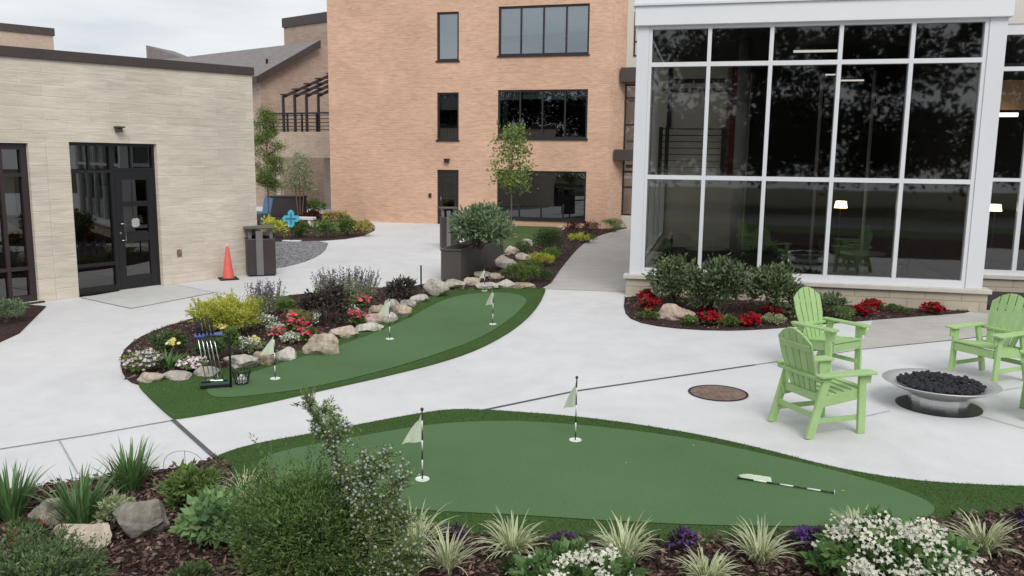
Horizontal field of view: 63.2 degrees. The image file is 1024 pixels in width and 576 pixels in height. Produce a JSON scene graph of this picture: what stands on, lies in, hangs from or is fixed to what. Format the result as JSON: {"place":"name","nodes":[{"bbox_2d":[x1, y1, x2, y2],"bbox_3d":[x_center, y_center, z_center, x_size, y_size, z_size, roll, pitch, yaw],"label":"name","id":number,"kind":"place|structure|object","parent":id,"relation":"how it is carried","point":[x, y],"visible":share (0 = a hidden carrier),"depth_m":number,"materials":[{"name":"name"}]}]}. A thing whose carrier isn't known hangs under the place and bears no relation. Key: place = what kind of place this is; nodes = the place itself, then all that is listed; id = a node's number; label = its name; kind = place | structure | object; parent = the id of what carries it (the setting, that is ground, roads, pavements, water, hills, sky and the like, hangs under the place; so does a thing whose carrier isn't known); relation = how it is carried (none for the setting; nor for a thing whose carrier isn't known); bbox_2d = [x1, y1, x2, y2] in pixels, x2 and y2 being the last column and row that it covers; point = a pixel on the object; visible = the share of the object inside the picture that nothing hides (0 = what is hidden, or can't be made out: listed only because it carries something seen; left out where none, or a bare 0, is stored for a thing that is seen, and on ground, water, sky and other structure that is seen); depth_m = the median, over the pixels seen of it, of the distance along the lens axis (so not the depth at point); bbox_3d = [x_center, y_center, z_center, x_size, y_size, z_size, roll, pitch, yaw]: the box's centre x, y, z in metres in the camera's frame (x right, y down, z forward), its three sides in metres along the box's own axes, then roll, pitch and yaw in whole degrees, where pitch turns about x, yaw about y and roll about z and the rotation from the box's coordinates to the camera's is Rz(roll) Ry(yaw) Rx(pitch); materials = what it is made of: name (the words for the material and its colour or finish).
{"place":"outdoors","nodes":[
{"label":"outdoors","id":0,"kind":"place"},
{"bbox_2d":[0,23,54,49],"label":"tower","id":1,"kind":"structure","parent":0,"point":[15,35],"depth_m":62.66,"materials":[{"name":"beige brick"}]},
{"bbox_2d":[0,45,256,308],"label":"stone building","id":2,"kind":"structure","parent":0,"point":[121,173],"depth_m":15.89,"materials":[{"name":"beige stone"}]},
{"bbox_2d":[0,143,36,301],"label":"window","id":3,"kind":"structure","parent":2,"relation":"in","point":[17,263],"depth_m":14.40,"materials":[{"name":"brown metal"}]},
{"bbox_2d":[114,171,157,289],"bbox_3d":[-7.348,-1.138,16.324,0.148,2.275,0.810,6,10,32],"label":"door","id":4,"kind":"structure","parent":2,"relation":"in","point":[134,194],"depth_m":16.34,"materials":[{"name":"black metal"}]},
{"bbox_2d":[0,0,326,57],"label":"sky","id":5,"kind":"structure","parent":0,"point":[188,28],"materials":[{"name":"white"}]},
{"bbox_2d":[164,12,328,206],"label":"brown brick building","id":6,"kind":"structure","parent":0,"point":[298,58],"depth_m":45.50,"materials":[{"name":"grey"}]},
{"bbox_2d":[272,73,330,206],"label":"balcony","id":7,"kind":"structure","parent":6,"relation":"attached to","point":[316,144],"depth_m":40.19,"materials":[{"name":"beige brick"}]},
{"bbox_2d":[327,0,636,228],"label":"brick building","id":8,"kind":"structure","parent":0,"point":[424,95],"depth_m":32.75,"materials":[{"name":"brown brick"}]},
{"bbox_2d":[436,12,459,61],"bbox_3d":[-2.492,-9.833,32.654,0.990,1.907,0.260,3,9,15],"label":"window","id":9,"kind":"structure","parent":8,"relation":"in","point":[447,22],"depth_m":32.74,"materials":[{"name":"glass"}]},
{"bbox_2d":[436,93,459,141],"bbox_3d":[-2.528,-6.798,33.120,0.990,1.907,0.260,3,9,15],"label":"window","id":10,"kind":"structure","parent":8,"relation":"in","point":[448,103],"depth_m":33.12,"materials":[{"name":"glass"}]},
{"bbox_2d":[438,170,458,223],"bbox_3d":[-2.569,-3.668,33.594,0.900,2.175,0.100,3,9,15],"label":"door","id":11,"kind":"structure","parent":8,"relation":"in","point":[448,180],"depth_m":33.56,"materials":[{"name":"brown metal"}]},
{"bbox_2d":[497,170,585,221],"bbox_3d":[1.133,-3.595,32.538,3.640,1.937,0.180,3,9,15],"label":"window","id":12,"kind":"structure","parent":8,"relation":"in","point":[561,195],"depth_m":32.51,"materials":[{"name":"glass"}]},
{"bbox_2d":[497,89,587,139],"bbox_3d":[1.190,-6.678,32.163,3.630,1.907,0.380,3,9,15],"label":"window","id":13,"kind":"structure","parent":8,"relation":"in","point":[548,114],"depth_m":32.07,"materials":[{"name":"glass"}]},
{"bbox_2d":[497,3,589,56],"bbox_3d":[1.206,-9.763,31.631,3.620,1.887,0.260,3,9,15],"label":"window","id":14,"kind":"structure","parent":8,"relation":"in","point":[510,18],"depth_m":31.67,"materials":[{"name":"glass"}]},
{"bbox_2d":[621,83,635,214],"bbox_3d":[5.110,-5.492,32.139,1.594,5.394,0.080,3,9,15],"label":"window","id":15,"kind":"structure","parent":8,"relation":"in","point":[629,115],"depth_m":32.28,"materials":[{"name":"glass"}]},
{"bbox_2d":[0,206,1023,487],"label":"concrete pavement","id":16,"kind":"structure","parent":0,"point":[62,376],"depth_m":9.51,"materials":[{"name":"grey concrete"}]},
{"bbox_2d":[82,284,212,307],"bbox_3d":[-6.828,0.124,15.741,1.725,0.001,2.471,4,10,23],"label":"door pad","id":17,"kind":"object","parent":16,"relation":"on","point":[142,297],"depth_m":15.58,"materials":[{"name":"concrete"}]},
{"bbox_2d":[218,244,238,280],"bbox_3d":[-6.075,-0.566,17.782,0.380,0.770,0.380,-4,10,-28],"label":"traffic cone","id":18,"kind":"object","parent":16,"relation":"on","point":[228,274],"visible":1,"depth_m":17.72,"materials":[{"name":"plastic"}]},
{"bbox_2d":[243,225,276,276],"bbox_3d":[-5.618,-0.835,18.546,0.672,1.080,0.672,-3,9,-23],"label":"litter bin","id":19,"kind":"object","parent":16,"relation":"on","point":[260,249],"visible":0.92,"depth_m":18.28,"materials":[{"name":"black metal"}]},
{"bbox_2d":[119,278,521,384],"bbox_3d":[-3.108,0.397,14.279,3.550,0.042,9.578,5,10,27],"label":"mulch bed","id":20,"kind":"object","parent":16,"relation":"on","point":[188,347],"visible":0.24,"depth_m":12.29,"materials":[{"name":"wood"}]},
{"bbox_2d":[121,348,162,371],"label":"bedding flowers","id":21,"kind":"object","parent":20,"relation":"on","point":[150,358],"visible":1,"depth_m":9.88,"materials":[{"name":"white plant"}]},
{"bbox_2d":[144,326,188,355],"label":"green shrub","id":22,"kind":"object","parent":20,"relation":"on","point":[160,341],"visible":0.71,"depth_m":10.78,"materials":[{"name":"green plant"}]},
{"bbox_2d":[156,337,187,369],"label":"daylily","id":23,"kind":"object","parent":20,"relation":"on","point":[168,362],"visible":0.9,"depth_m":10.15,"materials":[{"name":"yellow plant"}]},
{"bbox_2d":[174,355,208,370],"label":"bedding flowers","id":24,"kind":"object","parent":20,"relation":"on","point":[188,363],"visible":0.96,"depth_m":10.03,"materials":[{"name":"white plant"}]},
{"bbox_2d":[191,337,227,361],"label":"green shrub","id":25,"kind":"object","parent":20,"relation":"on","point":[220,346],"visible":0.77,"depth_m":10.48,"materials":[{"name":"green plant"}]},
{"bbox_2d":[184,287,264,331],"bbox_3d":[-4.216,0.382,12.139,1.164,0.687,1.192,1,9,0],"label":"spirea shrub","id":26,"kind":"object","parent":20,"relation":"on","point":[229,311],"visible":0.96,"depth_m":11.92,"materials":[{"name":"yellow plant"}]},
{"bbox_2d":[223,354,258,368],"bbox_3d":[-3.365,0.937,10.322,0.442,0.218,0.401,-1,9,-13],"label":"boulder","id":27,"kind":"object","parent":20,"relation":"on","point":[243,360],"visible":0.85,"depth_m":10.21,"materials":[{"name":"stone"}]},
{"bbox_2d":[242,278,287,313],"bbox_3d":[-4.111,0.131,13.947,0.618,0.730,0.637,-7,12,-42],"label":"salvia","id":28,"kind":"object","parent":20,"relation":"on","point":[268,301],"visible":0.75,"depth_m":13.86,"materials":[{"name":"purple plant"}]},
{"bbox_2d":[282,312,309,330],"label":"geranium","id":29,"kind":"object","parent":20,"relation":"on","point":[294,321],"visible":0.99,"depth_m":12.24,"materials":[{"name":"pink plant"}]},
{"bbox_2d":[295,280,354,324],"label":"dark leaved shrub","id":30,"kind":"object","parent":20,"relation":"on","point":[335,296],"visible":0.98,"depth_m":12.90,"materials":[{"name":"black plant"}]},
{"bbox_2d":[310,265,381,298],"bbox_3d":[-3.066,-0.082,15.424,1.301,0.738,1.006,1,9,0],"label":"salvia","id":31,"kind":"object","parent":20,"relation":"on","point":[358,284],"visible":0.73,"depth_m":15.41,"materials":[{"name":"purple plant"}]},
{"bbox_2d":[382,274,417,297],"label":"dark leaved shrub","id":32,"kind":"object","parent":20,"relation":"on","point":[397,286],"visible":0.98,"depth_m":15.40,"materials":[{"name":"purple plant"}]},
{"bbox_2d":[423,278,449,296],"bbox_3d":[-1.438,0.007,15.849,0.509,0.388,0.333,4,9,20],"label":"boulder","id":33,"kind":"object","parent":20,"relation":"on","point":[433,287],"visible":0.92,"depth_m":15.73,"materials":[{"name":"stone"}]},
{"bbox_2d":[139,287,544,418],"bbox_3d":[-1.445,0.659,12.669,2.716,0.050,9.631,4,10,23],"label":"turf fringe","id":34,"kind":"object","parent":16,"relation":"on","point":[209,397],"visible":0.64,"depth_m":9.64,"materials":[{"name":"plastic"}]},
{"bbox_2d":[302,333,339,354],"bbox_3d":[-2.555,0.779,11.067,0.444,0.368,0.361,-4,10,-27],"label":"boulder","id":35,"kind":"object","parent":34,"relation":"on","point":[325,343],"visible":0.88,"depth_m":10.95,"materials":[{"name":"stone"}]},
{"bbox_2d":[138,287,544,415],"bbox_3d":[-1.441,0.627,12.662,2.717,0.020,9.614,4,10,23],"label":"turf pile","id":36,"kind":"object","parent":34,"relation":"on","point":[419,307],"visible":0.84,"depth_m":10.57,"materials":[{"name":"plastic"}]},
{"bbox_2d":[207,292,525,396],"bbox_3d":[-1.314,0.656,12.500,1.837,0.001,7.960,4,9,20],"label":"putting green","id":37,"kind":"object","parent":34,"relation":"on","point":[448,324],"visible":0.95,"depth_m":11.52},
{"bbox_2d":[194,331,231,388],"bbox_3d":[-3.364,0.809,9.373,0.376,0.601,0.262,-2,9,-18],"label":"club rack","id":38,"kind":"object","parent":37,"relation":"on","point":[228,383],"visible":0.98,"depth_m":9.31,"materials":[{"name":"black metal"}]},
{"bbox_2d":[439,207,458,247],"bbox_3d":[-1.867,-1.775,24.518,0.528,1.210,0.528,-1,9,-11],"label":"litter bin","id":39,"kind":"object","parent":16,"relation":"on","point":[445,239],"visible":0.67,"depth_m":24.29,"materials":[{"name":"black metal"}]},
{"bbox_2d":[0,453,1023,575],"bbox_3d":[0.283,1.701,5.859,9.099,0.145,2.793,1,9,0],"label":"bark mulch","id":40,"kind":"object","parent":16,"relation":"on","point":[797,567],"visible":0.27,"depth_m":5.53,"materials":[{"name":"brown wood"}]},
{"bbox_2d":[3,514,46,541],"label":"geranium","id":41,"kind":"object","parent":40,"relation":"on","point":[19,520],"visible":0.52,"depth_m":5.60,"materials":[{"name":"green plant"}]},
{"bbox_2d":[0,457,56,521],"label":"daylily","id":42,"kind":"object","parent":40,"relation":"on","point":[13,504],"visible":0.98,"depth_m":5.92,"materials":[{"name":"plant"}]},
{"bbox_2d":[27,498,66,526],"bbox_3d":[-3.260,1.594,5.900,0.218,0.242,0.243,6,10,30],"label":"boulder","id":43,"kind":"object","parent":40,"relation":"on","point":[40,513],"visible":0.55,"depth_m":5.83,"materials":[{"name":"stone"}]},
{"bbox_2d":[0,515,119,575],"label":"feathery shrub","id":44,"kind":"object","parent":40,"relation":"on","point":[53,557],"visible":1,"depth_m":4.95,"materials":[{"name":"green plant"}]},
{"bbox_2d":[23,462,124,523],"bbox_3d":[-3.050,1.458,5.846,0.661,0.442,0.594,-7,12,-42],"label":"daylily","id":45,"kind":"object","parent":40,"relation":"on","point":[78,507],"visible":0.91,"depth_m":5.82,"materials":[{"name":"plant"}]},
{"bbox_2d":[53,522,111,548],"bbox_3d":[-2.874,1.674,5.578,0.300,0.202,0.364,-7,12,-41],"label":"boulder","id":46,"kind":"object","parent":40,"relation":"on","point":[99,529],"visible":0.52,"depth_m":5.53,"materials":[{"name":"stone"}]},
{"bbox_2d":[90,489,135,528],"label":"filler plant","id":47,"kind":"object","parent":40,"relation":"on","point":[111,503],"visible":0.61,"depth_m":5.78,"materials":[{"name":"green plant"}]},
{"bbox_2d":[90,435,161,492],"bbox_3d":[-2.953,1.378,6.458,0.624,0.416,0.638,3,9,15],"label":"daylily","id":48,"kind":"object","parent":40,"relation":"on","point":[131,475],"visible":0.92,"depth_m":6.43,"materials":[{"name":"plant"}]},
{"bbox_2d":[112,499,169,538],"bbox_3d":[-2.563,1.613,5.763,0.291,0.322,0.317,7,11,36],"label":"boulder","id":49,"kind":"object","parent":40,"relation":"on","point":[137,520],"visible":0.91,"depth_m":5.67,"materials":[{"name":"stone"}]},
{"bbox_2d":[151,458,221,511],"bbox_3d":[-2.374,1.471,6.141,0.484,0.387,0.498,1,9,0],"label":"leafy shrub","id":50,"kind":"object","parent":40,"relation":"on","point":[190,478],"visible":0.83,"depth_m":6.06,"materials":[{"name":"green plant"}]},
{"bbox_2d":[164,558,214,575],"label":"juniper","id":51,"kind":"object","parent":40,"relation":"on","point":[190,569],"visible":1,"depth_m":4.95,"materials":[{"name":"green plant"}]},
{"bbox_2d":[168,482,247,549],"bbox_3d":[-1.968,1.542,5.532,0.521,0.443,0.541,-8,12,-43],"label":"peony","id":52,"kind":"object","parent":40,"relation":"on","point":[198,515],"visible":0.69,"depth_m":5.44,"materials":[{"name":"green plant"}]},
{"bbox_2d":[197,428,394,575],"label":"round shrub","id":53,"kind":"object","parent":40,"relation":"on","point":[298,515],"visible":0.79,"depth_m":4.88,"materials":[{"name":"green plant"}]},
{"bbox_2d":[289,384,429,575],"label":"berried juniper","id":54,"kind":"object","parent":40,"relation":"on","point":[394,557],"visible":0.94,"depth_m":4.81,"materials":[{"name":"green plant"}]},
{"bbox_2d":[390,498,459,555],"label":"variegated grass","id":55,"kind":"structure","parent":40,"relation":"on","point":[421,527],"depth_m":5.62,"materials":[{"name":"plant"}]},
{"bbox_2d":[417,522,488,575],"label":"variegated grass","id":56,"kind":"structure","parent":40,"relation":"on","point":[447,556],"depth_m":5.29,"materials":[{"name":"plant"}]},
{"bbox_2d":[468,506,552,560],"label":"variegated grass","id":57,"kind":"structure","parent":40,"relation":"on","point":[511,541],"depth_m":5.49,"materials":[{"name":"plant"}]},
{"bbox_2d":[505,533,650,575],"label":"hydrangea","id":58,"kind":"object","parent":40,"relation":"on","point":[577,557],"visible":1,"depth_m":4.95,"materials":[{"name":"white plant"}]},
{"bbox_2d":[591,511,669,564],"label":"variegated grass","id":59,"kind":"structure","parent":40,"relation":"on","point":[623,541],"depth_m":5.46,"materials":[{"name":"plant"}]},
{"bbox_2d":[667,524,703,551],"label":"purple flowers","id":60,"kind":"object","parent":40,"relation":"on","point":[680,536],"visible":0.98,"depth_m":5.57,"materials":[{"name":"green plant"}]},
{"bbox_2d":[672,543,747,575],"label":"variegated grass","id":61,"kind":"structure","parent":40,"relation":"on","point":[701,567],"depth_m":5.18,"materials":[{"name":"plant"}]},
{"bbox_2d":[721,515,797,565],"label":"variegated grass","id":62,"kind":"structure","parent":40,"relation":"on","point":[762,552],"depth_m":5.45,"materials":[{"name":"plant"}]},
{"bbox_2d":[785,524,824,554],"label":"purple flowers","id":63,"kind":"object","parent":40,"relation":"on","point":[802,536],"visible":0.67,"depth_m":5.51,"materials":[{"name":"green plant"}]},
{"bbox_2d":[796,505,996,575],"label":"hydrangea","id":64,"kind":"object","parent":40,"relation":"on","point":[887,542],"visible":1,"depth_m":5.05,"materials":[{"name":"white plant"}]},
{"bbox_2d":[940,508,1023,559],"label":"variegated grass","id":65,"kind":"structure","parent":40,"relation":"on","point":[984,543],"depth_m":5.57,"materials":[{"name":"plant"}]},
{"bbox_2d":[460,227,625,288],"bbox_3d":[1.814,-1.431,26.518,2.390,0.046,20.022,3,9,14],"label":"mulch bed","id":66,"kind":"object","parent":16,"relation":"on","point":[558,266],"visible":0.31,"depth_m":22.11,"materials":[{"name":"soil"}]},
{"bbox_2d":[440,240,503,279],"bbox_3d":[-0.875,-0.773,19.652,0.490,0.692,3.769,3,9,13],"label":"planter","id":67,"kind":"object","parent":66,"relation":"on","point":[463,260],"visible":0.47,"depth_m":18.26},
{"bbox_2d":[446,200,516,249],"bbox_3d":[-0.663,-1.379,18.037,1.578,1.092,2.085,1,9,0],"label":"planter plant","id":68,"kind":"object","parent":67,"relation":"in","point":[480,224],"visible":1,"depth_m":17.63,"materials":[{"name":"green plant"}]},
{"bbox_2d":[500,262,539,281],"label":"bed shrub","id":69,"kind":"object","parent":66,"relation":"on","point":[526,272],"visible":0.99,"depth_m":17.78,"materials":[{"name":"green plant"}]},
{"bbox_2d":[531,226,564,248],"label":"bed shrub","id":70,"kind":"object","parent":66,"relation":"on","point":[552,235],"visible":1,"depth_m":22.94,"materials":[{"name":"green plant"}]},
{"bbox_2d":[203,409,1023,544],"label":"turf fringe","id":71,"kind":"object","parent":16,"relation":"on","point":[595,525],"visible":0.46,"depth_m":6.62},
{"bbox_2d":[258,421,934,525],"bbox_3d":[0.528,1.506,7.111,5.371,0.001,2.351,1,9,0],"label":"putting green","id":72,"kind":"object","parent":71,"relation":"on","point":[506,467],"visible":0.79,"depth_m":6.82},
{"bbox_2d":[402,408,429,481],"bbox_3d":[-0.776,1.254,6.698,0.223,0.603,0.116,1,9,0],"label":"golf flag","id":73,"kind":"object","parent":72,"relation":"on","point":[415,434],"visible":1,"depth_m":6.69,"materials":[{"name":"fabric"}]},
{"bbox_2d":[563,376,581,441],"bbox_3d":[0.570,1.110,7.692,0.163,0.615,0.115,4,9,21],"label":"golf flag","id":74,"kind":"object","parent":72,"relation":"on","point":[571,401],"visible":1,"depth_m":7.68,"materials":[{"name":"fabric"}]},
{"bbox_2d":[737,474,834,494],"bbox_3d":[2.206,1.574,6.710,0.746,0.052,0.124,4,10,23],"label":"golf flag","id":75,"kind":"object","parent":72,"relation":"on","point":[760,478],"visible":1,"depth_m":6.78,"materials":[{"name":"fabric"}]},
{"bbox_2d":[201,408,1023,542],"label":"turf pile","id":76,"kind":"object","parent":71,"relation":"on","point":[635,428],"visible":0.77,"depth_m":6.78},
{"bbox_2d":[688,385,748,400],"bbox_3d":[2.348,1.192,9.479,0.671,0.007,0.671,1,9,0],"label":"manhole cover","id":77,"kind":"object","parent":16,"relation":"on","point":[718,392],"visible":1,"depth_m":9.46,"materials":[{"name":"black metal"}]},
{"bbox_2d":[624,295,968,330],"bbox_3d":[5.182,0.299,15.547,7.228,0.040,3.607,-3,9,-22],"label":"mulch bed","id":78,"kind":"object","parent":16,"relation":"on","point":[740,327],"visible":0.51,"depth_m":14.36,"materials":[{"name":"wood"}]},
{"bbox_2d":[641,251,695,303],"bbox_3d":[2.896,-0.172,15.068,1.040,1.047,1.046,7,11,37],"label":"rhododendron","id":79,"kind":"object","parent":78,"relation":"on","point":[665,277],"visible":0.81,"depth_m":14.92,"materials":[{"name":"green plant"}]},
{"bbox_2d":[657,303,695,320],"bbox_3d":[2.731,0.402,13.865,0.650,0.269,0.468,2,9,11],"label":"boulder","id":80,"kind":"object","parent":78,"relation":"on","point":[671,311],"visible":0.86,"depth_m":13.77,"materials":[{"name":"stone"}]},
{"bbox_2d":[674,252,762,315],"bbox_3d":[3.467,-0.047,14.048,1.301,1.129,1.463,7,11,38],"label":"rhododendron","id":81,"kind":"object","parent":78,"relation":"on","point":[723,279],"visible":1,"depth_m":13.80,"materials":[{"name":"green plant"}]},
{"bbox_2d":[739,258,807,311],"bbox_3d":[4.600,-0.019,14.389,1.192,0.994,1.096,-2,9,-15],"label":"rhododendron","id":82,"kind":"object","parent":78,"relation":"on","point":[777,281],"visible":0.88,"depth_m":14.17,"materials":[{"name":"green plant"}]},
{"bbox_2d":[788,259,836,274],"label":"rhododendron","id":83,"kind":"object","parent":78,"relation":"on","point":[810,268],"visible":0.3,"depth_m":16.13,"materials":[{"name":"green plant"}]},
{"bbox_2d":[777,289,851,317],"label":"rhododendron","id":84,"kind":"object","parent":78,"relation":"on","point":[831,299],"visible":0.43,"depth_m":14.00,"materials":[{"name":"green plant"}]},
{"bbox_2d":[768,327,877,439],"bbox_3d":[3.048,0.882,8.228,0.752,1.043,0.750,-2,9,-19],"label":"garden chair","id":85,"kind":"object","parent":16,"relation":"on","point":[822,389],"visible":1,"depth_m":8.07,"materials":[{"name":"plastic"}]},
{"bbox_2d":[623,0,1023,312],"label":"sunroom","id":86,"kind":"structure","parent":16,"relation":"on","point":[869,149],"depth_m":18.13,"materials":[{"name":"metal"}]},
{"bbox_2d":[641,18,989,287],"bbox_3d":[5.366,-2.454,15.311,5.761,4.678,0.160,3,9,13],"label":"window frame","id":87,"kind":"structure","parent":86,"relation":"in","point":[824,277],"depth_m":15.11,"materials":[{"name":"white metal"}]},
{"bbox_2d":[791,286,870,372],"bbox_3d":[3.955,0.548,10.468,0.750,1.043,0.752,-5,10,-31],"label":"garden chair","id":88,"kind":"object","parent":16,"relation":"on","point":[808,324],"visible":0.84,"depth_m":10.50,"materials":[{"name":"plastic"}]},
{"bbox_2d":[882,368,1002,417],"bbox_3d":[4.652,1.148,9.057,1.166,0.279,1.166,1,9,0],"label":"fire bowl","id":89,"kind":"object","parent":16,"relation":"on","point":[955,405],"visible":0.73,"depth_m":8.85,"materials":[{"name":"black metal"}]},
{"bbox_2d":[896,370,986,395],"bbox_3d":[4.658,1.049,9.036,0.872,0.120,0.895,1,9,0],"label":"lava rock","id":90,"kind":"object","parent":89,"relation":"in","point":[939,382],"visible":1,"depth_m":9.01,"materials":[{"name":"stone"}]},
{"bbox_2d":[944,0,1023,292],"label":"glazed wing","id":91,"kind":"structure","parent":16,"relation":"on","point":[1012,98],"depth_m":16.67,"materials":[{"name":"metal"}]},
{"bbox_2d":[984,24,1023,275],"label":"window frame","id":92,"kind":"structure","parent":91,"relation":"in","point":[1013,29],"depth_m":16.45,"materials":[{"name":"white metal"}]},
{"bbox_2d":[945,293,1023,383],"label":"garden chair","id":93,"kind":"object","parent":16,"relation":"on","point":[1007,350],"visible":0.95,"depth_m":10.25,"materials":[{"name":"plastic"}]},
{"bbox_2d":[503,226,561,252],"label":"lawn","id":94,"kind":"structure","parent":0,"point":[523,232],"depth_m":29.08,"materials":[{"name":"plant"}]},
{"bbox_2d":[482,120,539,236],"bbox_3d":[0.063,-3.615,27.718,1.903,4.017,1.861,-6,11,-37],"label":"young tree","id":95,"kind":"object","parent":94,"relation":"on","point":[513,131],"visible":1,"depth_m":27.53,"materials":[{"name":"green plant"}]},
{"bbox_2d":[545,228,661,291],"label":"concrete walkway","id":96,"kind":"structure","parent":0,"point":[601,263],"depth_m":20.74,"materials":[{"name":"concrete"}]},
{"bbox_2d":[862,310,1023,348],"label":"stone walkway","id":97,"kind":"structure","parent":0,"point":[899,331],"depth_m":13.26,"materials":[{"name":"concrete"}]},
{"label":"ground","id":98,"kind":"structure","parent":0,"visible":0},
{"bbox_2d":[0,305,45,341],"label":"mulch bed","id":99,"kind":"object","parent":98,"relation":"on","point":[13,326],"visible":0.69,"depth_m":12.92,"materials":[{"name":"soil"}]},
{"bbox_2d":[0,297,30,321],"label":"juniper shrub","id":100,"kind":"object","parent":99,"relation":"on","point":[12,306],"visible":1,"depth_m":12.90,"materials":[{"name":"green plant"}]},
{"bbox_2d":[146,45,186,58],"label":"shed dormer","id":101,"kind":"object","parent":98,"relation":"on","point":[155,52],"visible":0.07,"depth_m":58.53,"materials":[{"name":"grey"}]},
{"bbox_2d":[275,241,327,267],"bbox_3d":[-6.884,-0.972,22.919,3.399,0.032,6.827,1,9,0],"label":"gravel bed","id":102,"kind":"object","parent":98,"relation":"on","point":[290,253],"visible":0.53,"depth_m":23.16,"materials":[{"name":"gravel"}]},
{"bbox_2d":[257,211,374,241],"bbox_3d":[-8.547,-2.588,33.274,5.735,0.038,15.294,-2,9,-16],"label":"mulch bed","id":103,"kind":"object","parent":98,"relation":"on","point":[309,236],"visible":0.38,"depth_m":28.14,"materials":[{"name":"soil"}]},
{"bbox_2d":[253,103,292,215],"bbox_3d":[-8.681,-4.300,29.750,1.623,4.550,1.725,-4,10,-30],"label":"young tree","id":104,"kind":"object","parent":103,"relation":"on","point":[266,178],"visible":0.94,"depth_m":29.52,"materials":[{"name":"green plant"}]},
{"bbox_2d":[266,195,307,216],"bbox_3d":[-9.968,-3.638,36.894,1.560,0.900,0.860,2,9,11],"label":"dark planter","id":105,"kind":"object","parent":103,"relation":"on","point":[282,205],"visible":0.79,"depth_m":36.51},
{"bbox_2d":[278,148,317,216],"bbox_3d":[-9.157,-4.482,35.773,1.725,3.074,1.581,6,10,29],"label":"young tree","id":106,"kind":"object","parent":103,"relation":"on","point":[297,176],"visible":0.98,"depth_m":35.65,"materials":[{"name":"green plant"}]},
{"bbox_2d":[310,218,339,237],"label":"bed shrub","id":107,"kind":"object","parent":103,"relation":"on","point":[325,225],"visible":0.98,"depth_m":27.07,"materials":[{"name":"green plant"}]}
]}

